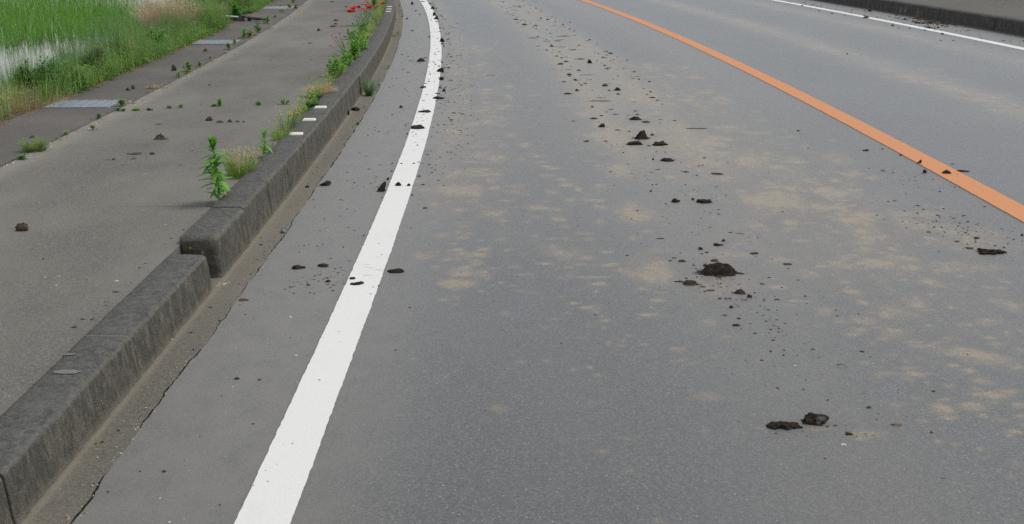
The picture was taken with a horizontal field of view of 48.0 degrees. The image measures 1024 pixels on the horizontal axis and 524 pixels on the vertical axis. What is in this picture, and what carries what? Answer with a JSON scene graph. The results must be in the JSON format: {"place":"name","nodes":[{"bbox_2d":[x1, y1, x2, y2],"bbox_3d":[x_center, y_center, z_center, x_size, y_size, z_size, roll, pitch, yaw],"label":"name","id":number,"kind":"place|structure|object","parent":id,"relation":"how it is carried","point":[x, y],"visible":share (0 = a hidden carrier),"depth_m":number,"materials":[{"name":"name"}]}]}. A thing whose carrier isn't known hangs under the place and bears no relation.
{"place":"outdoors","nodes":[
{"label":"outdoors","id":0,"kind":"place"},
{"bbox_2d":[0,0,197,84],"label":"paddy water","id":1,"kind":"structure","parent":0,"point":[4,50],"depth_m":19.40,"materials":[{"name":"white liquid"}]},
{"bbox_2d":[51,38,79,63],"bbox_3d":[-5.778,-2.728,14.914,0.371,0.340,0.336,0,16,0],"label":"flowering reed","id":2,"kind":"object","parent":1,"relation":"in","point":[65,51],"visible":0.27,"depth_m":14.93,"materials":[{"name":"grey plant"}]},
{"bbox_2d":[0,0,245,95],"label":"reed grass","id":3,"kind":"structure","parent":1,"relation":"in","point":[103,42],"depth_m":12.89,"materials":[{"name":"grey plant"}]},
{"bbox_2d":[0,0,200,47],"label":"rice field","id":4,"kind":"structure","parent":0,"point":[39,19],"depth_m":23.38,"materials":[{"name":"green plant"}]},
{"bbox_2d":[0,0,273,122],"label":"bank terrain","id":5,"kind":"structure","parent":0,"point":[9,117],"depth_m":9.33,"materials":[{"name":"green plant"}]},
{"bbox_2d":[9,58,38,94],"bbox_3d":[-4.346,-1.628,10.283,0.324,0.396,0.242,0,16,0],"label":"bank bush","id":6,"kind":"object","parent":5,"relation":"on","point":[25,79],"visible":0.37,"depth_m":10.25,"materials":[{"name":"green plant"}]},
{"bbox_2d":[0,80,83,117],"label":"dry grass","id":7,"kind":"object","parent":5,"relation":"on","point":[34,104],"visible":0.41,"depth_m":9.48,"materials":[{"name":"plant"}]},
{"bbox_2d":[27,55,72,96],"bbox_3d":[-4.058,-1.597,10.103,0.418,0.437,0.317,0,16,0],"label":"bank bush","id":8,"kind":"object","parent":5,"relation":"on","point":[43,70],"visible":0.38,"depth_m":10.05,"materials":[{"name":"green plant"}]},
{"bbox_2d":[60,58,87,90],"bbox_3d":[-3.982,-1.654,10.394,0.325,0.384,0.240,0,16,0],"label":"bank bush","id":9,"kind":"object","parent":5,"relation":"on","point":[76,73],"visible":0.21,"depth_m":10.38,"materials":[{"name":"green plant"}]},
{"bbox_2d":[78,41,120,69],"bbox_3d":[-4.223,-2.064,11.794,0.465,0.390,0.325,0,16,0],"label":"bank bush","id":10,"kind":"object","parent":5,"relation":"on","point":[98,54],"visible":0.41,"depth_m":11.75,"materials":[{"name":"green plant"}]},
{"bbox_2d":[108,37,132,61],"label":"bank bush","id":11,"kind":"object","parent":5,"relation":"on","point":[122,47],"visible":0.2,"depth_m":12.34,"materials":[{"name":"green plant"}]},
{"bbox_2d":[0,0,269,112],"bbox_3d":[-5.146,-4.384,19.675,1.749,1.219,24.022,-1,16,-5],"label":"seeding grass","id":12,"kind":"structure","parent":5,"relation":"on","point":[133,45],"depth_m":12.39,"materials":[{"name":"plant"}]},
{"bbox_2d":[0,0,275,120],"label":"verge undergrowth","id":13,"kind":"object","parent":5,"relation":"on","point":[146,58],"visible":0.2,"depth_m":12.01,"materials":[{"name":"green plant"}]},
{"bbox_2d":[138,26,170,43],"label":"bank bush","id":14,"kind":"object","parent":5,"relation":"on","point":[157,35],"visible":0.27,"depth_m":14.24,"materials":[{"name":"green plant"}]},
{"bbox_2d":[123,0,207,27],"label":"seed head grass","id":15,"kind":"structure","parent":5,"relation":"on","point":[151,9],"depth_m":15.87,"materials":[{"name":"beige plant"}]},
{"bbox_2d":[230,0,242,18],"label":"bank bush","id":16,"kind":"object","parent":5,"relation":"on","point":[234,11],"visible":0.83,"depth_m":19.08,"materials":[{"name":"green plant"}]},
{"bbox_2d":[0,0,306,166],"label":"channel pavement","id":17,"kind":"structure","parent":0,"point":[49,124],"depth_m":10.43,"materials":[{"name":"concrete"}]},
{"bbox_2d":[44,100,118,107],"bbox_3d":[-3.530,-1.297,9.496,0.510,0.026,0.400,0,16,-1],"label":"drain grating","id":18,"kind":"object","parent":17,"relation":"on","point":[90,103],"visible":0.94,"depth_m":9.45,"materials":[{"name":"metal"}]},
{"bbox_2d":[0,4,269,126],"bbox_3d":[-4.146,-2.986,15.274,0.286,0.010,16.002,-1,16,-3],"label":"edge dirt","id":19,"kind":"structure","parent":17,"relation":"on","point":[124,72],"depth_m":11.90,"materials":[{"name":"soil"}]},
{"bbox_2d":[146,84,165,88],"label":"dry tuft","id":20,"kind":"object","parent":17,"relation":"on","point":[160,86],"visible":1,"depth_m":10.42,"materials":[{"name":"plant"}]},
{"bbox_2d":[181,61,194,70],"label":"weed","id":21,"kind":"object","parent":17,"relation":"on","point":[188,65],"visible":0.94,"depth_m":11.63,"materials":[{"name":"green plant"}]},
{"bbox_2d":[192,40,239,44],"bbox_3d":[-3.754,-2.786,14.614,0.510,0.026,0.520,-1,16,-3],"label":"drain grating","id":22,"kind":"object","parent":17,"relation":"on","point":[200,42],"visible":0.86,"depth_m":14.55,"materials":[{"name":"metal"}]},
{"bbox_2d":[225,15,265,20],"bbox_3d":[-4.201,-3.819,17.965,0.730,0.105,0.248,-2,16,-5],"label":"discarded pole","id":23,"kind":"object","parent":17,"relation":"on","point":[240,18],"visible":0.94,"depth_m":17.90,"materials":[{"name":"plastic"}]},
{"bbox_2d":[253,21,261,32],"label":"weed","id":24,"kind":"object","parent":17,"relation":"on","point":[257,28],"visible":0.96,"depth_m":15.91,"materials":[{"name":"green plant"}]},
{"bbox_2d":[262,6,293,8],"bbox_3d":[-4.242,-4.613,20.893,0.510,0.026,0.700,-1,16,-5],"label":"drain grating","id":25,"kind":"object","parent":17,"relation":"on","point":[275,7],"visible":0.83,"depth_m":20.90,"materials":[{"name":"metal"}]},
{"bbox_2d":[0,0,385,417],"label":"sidewalk","id":26,"kind":"structure","parent":0,"point":[126,236],"depth_m":6.50,"materials":[{"name":"concrete"}]},
{"bbox_2d":[15,153,25,159],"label":"weed","id":27,"kind":"object","parent":26,"relation":"on","point":[22,156],"visible":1,"depth_m":7.23,"materials":[{"name":"green plant"}]},
{"bbox_2d":[15,222,27,230],"bbox_3d":[-2.359,-0.171,5.535,0.063,0.042,0.047,0,16,0],"label":"mud clod","id":28,"kind":"object","parent":26,"relation":"on","point":[23,226],"visible":1,"depth_m":5.52,"materials":[{"name":"brown soil"}]},
{"bbox_2d":[17,137,51,151],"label":"grass tuft","id":29,"kind":"object","parent":26,"relation":"on","point":[38,146],"visible":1,"depth_m":7.48,"materials":[{"name":"green plant"}]},
{"bbox_2d":[153,133,167,139],"bbox_3d":[-2.419,-0.865,7.914,0.131,0.045,0.078,0,16,0],"label":"mud clod","id":30,"kind":"object","parent":26,"relation":"on","point":[160,136],"visible":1,"depth_m":7.91,"materials":[{"name":"brown soil"}]},
{"bbox_2d":[2,3,382,389],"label":"sidewalk crumbs","id":31,"kind":"object","parent":26,"relation":"on","point":[141,174],"visible":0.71,"depth_m":7.07,"materials":[{"name":"brown soil"}]},
{"bbox_2d":[196,134,234,200],"bbox_3d":[-1.557,-0.483,6.015,0.202,0.374,0.210,0,16,0],"label":"leafy weed","id":32,"kind":"object","parent":26,"relation":"on","point":[215,172],"visible":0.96,"depth_m":6.00,"materials":[{"name":"green plant"}]},
{"bbox_2d":[220,142,262,178],"bbox_3d":[-1.581,-0.602,6.709,0.272,0.211,0.246,0,16,0],"label":"seeding grass clump","id":33,"kind":"object","parent":26,"relation":"on","point":[242,166],"visible":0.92,"depth_m":6.70,"materials":[{"name":"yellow plant"}]},
{"bbox_2d":[254,129,274,157],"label":"leafy weed","id":34,"kind":"object","parent":26,"relation":"on","point":[264,133],"visible":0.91,"depth_m":7.25,"materials":[{"name":"green plant"}]},
{"bbox_2d":[272,125,293,140],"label":"yellow green tuft","id":35,"kind":"object","parent":26,"relation":"on","point":[279,137],"visible":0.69,"depth_m":7.88,"materials":[{"name":"green plant"}]},
{"bbox_2d":[276,106,301,130],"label":"yellow flowers","id":36,"kind":"object","parent":26,"relation":"on","point":[293,115],"visible":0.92,"depth_m":8.17,"materials":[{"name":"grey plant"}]},
{"bbox_2d":[304,99,321,110],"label":"leafy clump","id":37,"kind":"object","parent":26,"relation":"on","point":[313,103],"visible":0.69,"depth_m":9.14,"materials":[{"name":"green plant"}]},
{"bbox_2d":[308,92,320,100],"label":"leafy clump","id":38,"kind":"object","parent":26,"relation":"on","point":[318,95],"visible":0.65,"depth_m":9.68,"materials":[{"name":"green plant"}]},
{"bbox_2d":[301,81,338,97],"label":"dry clump","id":39,"kind":"object","parent":26,"relation":"on","point":[327,88],"visible":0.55,"depth_m":9.89,"materials":[{"name":"plant"}]},
{"bbox_2d":[255,0,385,149],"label":"kerb weeds","id":40,"kind":"object","parent":26,"relation":"on","point":[379,12],"visible":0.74,"depth_m":10.39,"materials":[{"name":"green plant"}]},
{"bbox_2d":[325,59,345,75],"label":"leafy clump","id":41,"kind":"object","parent":26,"relation":"on","point":[335,65],"visible":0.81,"depth_m":11.21,"materials":[{"name":"green plant"}]},
{"bbox_2d":[329,31,354,53],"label":"pink flowers","id":42,"kind":"object","parent":26,"relation":"on","point":[338,32],"visible":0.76,"depth_m":13.04,"materials":[{"name":"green plant"}]},
{"bbox_2d":[333,53,354,65],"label":"leafy clump","id":43,"kind":"object","parent":26,"relation":"on","point":[344,58],"visible":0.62,"depth_m":12.11,"materials":[{"name":"green plant"}]},
{"bbox_2d":[343,41,360,59],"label":"leafy clump","id":44,"kind":"object","parent":26,"relation":"on","point":[356,45],"visible":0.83,"depth_m":12.65,"materials":[{"name":"green plant"}]},
{"bbox_2d":[347,28,366,39],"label":"leafy clump","id":45,"kind":"object","parent":26,"relation":"on","point":[351,33],"visible":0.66,"depth_m":14.96,"materials":[{"name":"green plant"}]},
{"bbox_2d":[349,35,369,50],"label":"leafy clump","id":46,"kind":"object","parent":26,"relation":"on","point":[362,47],"visible":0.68,"depth_m":13.50,"materials":[{"name":"green plant"}]},
{"bbox_2d":[351,21,368,32],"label":"leafy clump","id":47,"kind":"object","parent":26,"relation":"on","point":[364,24],"visible":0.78,"depth_m":15.87,"materials":[{"name":"green plant"}]},
{"bbox_2d":[346,5,381,25],"bbox_3d":[-2.163,-3.651,17.015,0.553,0.311,0.442,0,16,0],"label":"poppy plant","id":48,"kind":"object","parent":26,"relation":"on","point":[361,14],"visible":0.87,"depth_m":16.97,"materials":[{"name":"red plant"}]},
{"bbox_2d":[20,0,402,523],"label":"gutter","id":49,"kind":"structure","parent":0,"point":[67,490],"depth_m":4.43,"materials":[{"name":"concrete"}]},
{"bbox_2d":[64,89,376,517],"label":"dark gravel","id":50,"kind":"structure","parent":49,"relation":"on","point":[228,305],"depth_m":5.66,"materials":[{"name":"grey gravel"}]},
{"bbox_2d":[359,73,382,95],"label":"grass tuft","id":51,"kind":"object","parent":49,"relation":"on","point":[369,91],"visible":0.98,"depth_m":11.12,"materials":[{"name":"green plant"}]},
{"bbox_2d":[70,14,402,523],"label":"pavement crack","id":52,"kind":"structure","parent":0,"point":[89,500],"depth_m":4.15,"materials":[{"name":"grey asphalt"}]},
{"bbox_2d":[0,478,12,523],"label":"kerbstone","id":53,"kind":"object","parent":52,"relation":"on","point":[5,516],"visible":1,"depth_m":3.06,"materials":[{"name":"concrete"}]},
{"bbox_2d":[0,336,138,523],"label":"kerbstone","id":54,"kind":"object","parent":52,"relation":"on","point":[54,418],"visible":0.91,"depth_m":3.54,"materials":[{"name":"concrete"}]},
{"bbox_2d":[84,254,212,377],"bbox_3d":[-1.435,0.217,4.646,0.191,0.220,1.068,0,16,0],"label":"kerbstone","id":55,"kind":"object","parent":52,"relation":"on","point":[150,315],"visible":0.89,"depth_m":4.54,"materials":[{"name":"concrete"}]},
{"bbox_2d":[180,208,249,277],"bbox_3d":[-1.438,-0.078,5.599,0.196,0.254,0.600,0,16,0],"label":"kerbstone","id":56,"kind":"object","parent":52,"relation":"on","point":[217,238],"visible":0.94,"depth_m":5.44,"materials":[{"name":"concrete"}]},
{"bbox_2d":[211,182,271,243],"bbox_3d":[-1.444,-0.246,6.175,0.192,0.254,0.598,0,16,0],"label":"kerbstone","id":57,"kind":"object","parent":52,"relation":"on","point":[251,200],"visible":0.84,"depth_m":6.12,"materials":[{"name":"concrete"}]},
{"bbox_2d":[238,160,290,214],"bbox_3d":[-1.450,-0.416,6.761,0.192,0.254,0.598,0,16,-1],"label":"kerbstone","id":58,"kind":"object","parent":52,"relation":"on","point":[272,175],"visible":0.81,"depth_m":6.71,"materials":[{"name":"concrete"}]},
{"bbox_2d":[259,142,305,190],"bbox_3d":[-1.458,-0.587,7.347,0.192,0.254,0.598,0,16,-1],"label":"kerbstone","id":59,"kind":"object","parent":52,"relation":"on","point":[290,154],"visible":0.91,"depth_m":7.31,"materials":[{"name":"concrete"}]},
{"bbox_2d":[277,127,318,170],"bbox_3d":[-1.468,-0.761,7.932,0.192,0.262,0.598,0,16,-1],"label":"kerbstone","id":60,"kind":"object","parent":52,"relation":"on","point":[306,137],"visible":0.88,"depth_m":7.88,"materials":[{"name":"concrete"}]},
{"bbox_2d":[294,114,330,153],"bbox_3d":[-1.480,-0.931,8.518,0.192,0.262,0.598,0,16,-1],"label":"kerbstone","id":61,"kind":"object","parent":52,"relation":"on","point":[318,123],"visible":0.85,"depth_m":8.46,"materials":[{"name":"concrete"}]},
{"bbox_2d":[306,102,339,138],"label":"kerbstone","id":62,"kind":"object","parent":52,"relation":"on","point":[329,110],"visible":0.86,"depth_m":9.04,"materials":[{"name":"concrete"}]},
{"bbox_2d":[317,92,347,124],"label":"kerbstone","id":63,"kind":"object","parent":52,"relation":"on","point":[339,98],"visible":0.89,"depth_m":9.65,"materials":[{"name":"concrete"}]},
{"bbox_2d":[330,83,354,111],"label":"kerbstone","id":64,"kind":"object","parent":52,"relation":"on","point":[346,89],"visible":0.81,"depth_m":10.26,"materials":[{"name":"concrete"}]},
{"bbox_2d":[335,74,360,102],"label":"kerbstone","id":65,"kind":"object","parent":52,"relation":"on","point":[353,79],"visible":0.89,"depth_m":10.82,"materials":[{"name":"concrete"}]},
{"bbox_2d":[344,68,366,94],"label":"kerbstone","id":66,"kind":"object","parent":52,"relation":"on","point":[360,72],"visible":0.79,"depth_m":11.41,"materials":[{"name":"concrete"}]},
{"bbox_2d":[349,61,370,85],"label":"kerbstone","id":67,"kind":"object","parent":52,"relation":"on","point":[365,65],"visible":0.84,"depth_m":11.99,"materials":[{"name":"concrete"}]},
{"bbox_2d":[355,55,374,77],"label":"kerbstone","id":68,"kind":"object","parent":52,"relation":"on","point":[369,58],"visible":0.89,"depth_m":12.60,"materials":[{"name":"concrete"}]},
{"bbox_2d":[359,49,378,71],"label":"kerbstone","id":69,"kind":"object","parent":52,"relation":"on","point":[373,52],"visible":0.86,"depth_m":13.17,"materials":[{"name":"concrete"}]},
{"bbox_2d":[363,44,381,64],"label":"kerbstone","id":70,"kind":"object","parent":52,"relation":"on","point":[375,46],"visible":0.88,"depth_m":13.79,"materials":[{"name":"concrete"}]},
{"bbox_2d":[368,40,383,58],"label":"kerbstone","id":71,"kind":"object","parent":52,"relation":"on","point":[380,42],"visible":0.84,"depth_m":14.34,"materials":[{"name":"concrete"}]},
{"bbox_2d":[370,35,386,54],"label":"kerbstone","id":72,"kind":"object","parent":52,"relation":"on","point":[378,37],"visible":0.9,"depth_m":14.93,"materials":[{"name":"concrete"}]},
{"bbox_2d":[372,31,388,48],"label":"kerbstone","id":73,"kind":"object","parent":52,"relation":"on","point":[384,33],"visible":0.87,"depth_m":15.53,"materials":[{"name":"concrete"}]},
{"bbox_2d":[375,28,389,44],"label":"kerbstone","id":74,"kind":"object","parent":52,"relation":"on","point":[384,29],"visible":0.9,"depth_m":16.10,"materials":[{"name":"concrete"}]},
{"bbox_2d":[377,24,391,39],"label":"kerbstone","id":75,"kind":"object","parent":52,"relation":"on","point":[383,26],"visible":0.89,"depth_m":16.69,"materials":[{"name":"concrete"}]},
{"bbox_2d":[379,21,392,36],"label":"kerbstone","id":76,"kind":"object","parent":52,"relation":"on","point":[385,22],"visible":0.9,"depth_m":17.28,"materials":[{"name":"concrete"}]},
{"bbox_2d":[380,18,393,31],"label":"kerbstone","id":77,"kind":"object","parent":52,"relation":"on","point":[386,19],"visible":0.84,"depth_m":17.85,"materials":[{"name":"concrete"}]},
{"bbox_2d":[382,15,393,28],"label":"kerbstone","id":78,"kind":"object","parent":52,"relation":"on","point":[387,16],"visible":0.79,"depth_m":18.45,"materials":[{"name":"concrete"}]},
{"bbox_2d":[383,12,394,25],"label":"kerbstone","id":79,"kind":"object","parent":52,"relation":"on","point":[388,13],"visible":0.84,"depth_m":19.09,"materials":[{"name":"concrete"}]},
{"bbox_2d":[72,0,1023,523],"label":"road","id":80,"kind":"structure","parent":0,"point":[628,402],"depth_m":5.07,"materials":[{"name":"grey asphalt"}]},
{"bbox_2d":[291,265,305,269],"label":"mud clod","id":81,"kind":"object","parent":80,"relation":"on","point":[295,267],"visible":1,"depth_m":5.49,"materials":[{"name":"brown soil"}]},
{"bbox_2d":[320,181,330,185],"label":"mud clod","id":82,"kind":"object","parent":80,"relation":"on","point":[326,183],"visible":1,"depth_m":7.26,"materials":[{"name":"brown soil"}]},
{"bbox_2d":[234,0,441,523],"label":"white road line","id":83,"kind":"object","parent":80,"relation":"on","point":[287,465],"visible":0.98,"depth_m":4.36,"materials":[{"name":"paint"}]},
{"bbox_2d":[411,124,424,128],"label":"mud clod","id":84,"kind":"object","parent":83,"relation":"on","point":[419,126],"visible":1,"depth_m":9.29,"materials":[{"name":"brown soil"}]},
{"bbox_2d":[376,181,385,191],"bbox_3d":[-0.810,-0.465,7.101,0.055,0.062,0.043,6,17,19],"label":"mud clod","id":85,"kind":"object","parent":80,"relation":"on","point":[381,188],"visible":1,"depth_m":7.10,"materials":[{"name":"brown soil"}]},
{"bbox_2d":[387,268,403,272],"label":"mud clod","id":86,"kind":"object","parent":80,"relation":"on","point":[398,270],"visible":1,"depth_m":5.43,"materials":[{"name":"brown soil"}]},
{"bbox_2d":[6,15,972,521],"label":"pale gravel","id":87,"kind":"structure","parent":80,"relation":"on","point":[244,279],"depth_m":5.60,"materials":[{"name":"grey gravel"}]},
{"bbox_2d":[93,0,1023,485],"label":"mud crumbs","id":88,"kind":"object","parent":80,"relation":"on","point":[651,172],"visible":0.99,"depth_m":7.53,"materials":[{"name":"brown soil"}]},
{"bbox_2d":[626,141,642,144],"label":"mud clod","id":89,"kind":"object","parent":80,"relation":"on","point":[634,143],"visible":1,"depth_m":8.62,"materials":[{"name":"brown soil"}]},
{"bbox_2d":[632,130,649,139],"bbox_3d":[1.000,-0.984,8.870,0.153,0.070,0.092,0,16,0],"label":"mud clod","id":90,"kind":"object","parent":80,"relation":"on","point":[641,135],"visible":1,"depth_m":8.85,"materials":[{"name":"brown soil"}]},
{"bbox_2d":[652,141,668,145],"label":"mud clod","id":91,"kind":"object","parent":80,"relation":"on","point":[660,143],"visible":1,"depth_m":8.60,"materials":[{"name":"brown soil"}]},
{"bbox_2d":[660,158,673,161],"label":"mud clod","id":92,"kind":"object","parent":80,"relation":"on","point":[667,159],"visible":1,"depth_m":8.02,"materials":[{"name":"brown soil"}]},
{"bbox_2d":[683,280,698,285],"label":"mud clod","id":93,"kind":"object","parent":80,"relation":"on","point":[690,282],"visible":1,"depth_m":5.25,"materials":[{"name":"brown soil"}]},
{"bbox_2d":[696,199,712,203],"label":"mud clod","id":94,"kind":"object","parent":80,"relation":"on","point":[703,201],"visible":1,"depth_m":6.81,"materials":[{"name":"brown soil"}]},
{"bbox_2d":[697,262,744,276],"bbox_3d":[0.981,0.029,5.413,0.259,0.056,0.142,0,16,0],"label":"mud clod","id":95,"kind":"object","parent":80,"relation":"on","point":[720,269],"visible":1,"depth_m":5.39,"materials":[{"name":"brown soil"}]},
{"bbox_2d":[731,289,745,294],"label":"mud clod","id":96,"kind":"object","parent":80,"relation":"on","point":[740,291],"visible":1,"depth_m":5.12,"materials":[{"name":"brown soil"}]},
{"bbox_2d":[766,421,802,429],"bbox_3d":[0.890,0.531,3.755,0.126,0.019,0.059,0,16,0],"label":"mud clod","id":97,"kind":"object","parent":80,"relation":"on","point":[785,425],"visible":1,"depth_m":3.74,"materials":[{"name":"brown soil"}]},
{"bbox_2d":[581,0,1023,222],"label":"orange road line","id":98,"kind":"object","parent":80,"relation":"on","point":[1009,206],"visible":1,"depth_m":8.99,"materials":[{"name":"paint"}]},
{"bbox_2d":[800,412,828,425],"bbox_3d":[0.997,0.514,3.785,0.091,0.035,0.057,4,17,14],"label":"mud clod","id":99,"kind":"object","parent":80,"relation":"on","point":[813,419],"visible":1,"depth_m":3.78,"materials":[{"name":"brown soil"}]},
{"bbox_2d":[815,0,850,5],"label":"kerbstone","id":100,"kind":"object","parent":80,"relation":"on","point":[844,2],"visible":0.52,"depth_m":24.33,"materials":[{"name":"concrete"}]},
{"bbox_2d":[850,0,901,12],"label":"kerbstone","id":101,"kind":"object","parent":80,"relation":"on","point":[881,5],"visible":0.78,"depth_m":22.56,"materials":[{"name":"concrete"}]},
{"bbox_2d":[773,0,1023,49],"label":"road line","id":102,"kind":"object","parent":80,"relation":"on","point":[982,40],"visible":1,"depth_m":18.70,"materials":[{"name":"white paint"}]},
{"bbox_2d":[891,1,950,20],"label":"kerbstone","id":103,"kind":"object","parent":80,"relation":"on","point":[919,10],"visible":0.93,"depth_m":20.78,"materials":[{"name":"concrete"}]},
{"bbox_2d":[938,8,1004,30],"bbox_3d":[7.574,-3.984,18.965,0.229,0.287,1.990,-1,16,-4],"label":"kerbstone","id":104,"kind":"object","parent":80,"relation":"on","point":[973,19],"visible":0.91,"depth_m":18.86,"materials":[{"name":"concrete"}]},
{"bbox_2d":[977,248,1006,254],"bbox_3d":[2.406,-0.054,5.766,0.151,0.020,0.095,0,16,0],"label":"mud clod","id":105,"kind":"object","parent":80,"relation":"on","point":[988,251],"visible":1,"depth_m":5.76,"materials":[{"name":"brown soil"}]},
{"bbox_2d":[994,16,1023,36],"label":"kerbstone","id":106,"kind":"object","parent":80,"relation":"on","point":[1009,25],"visible":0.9,"depth_m":17.54,"materials":[{"name":"concrete"}]},
{"bbox_2d":[902,0,1023,17],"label":"sidewalk","id":107,"kind":"structure","parent":0,"point":[1013,8],"depth_m":20.73,"materials":[{"name":"concrete"}]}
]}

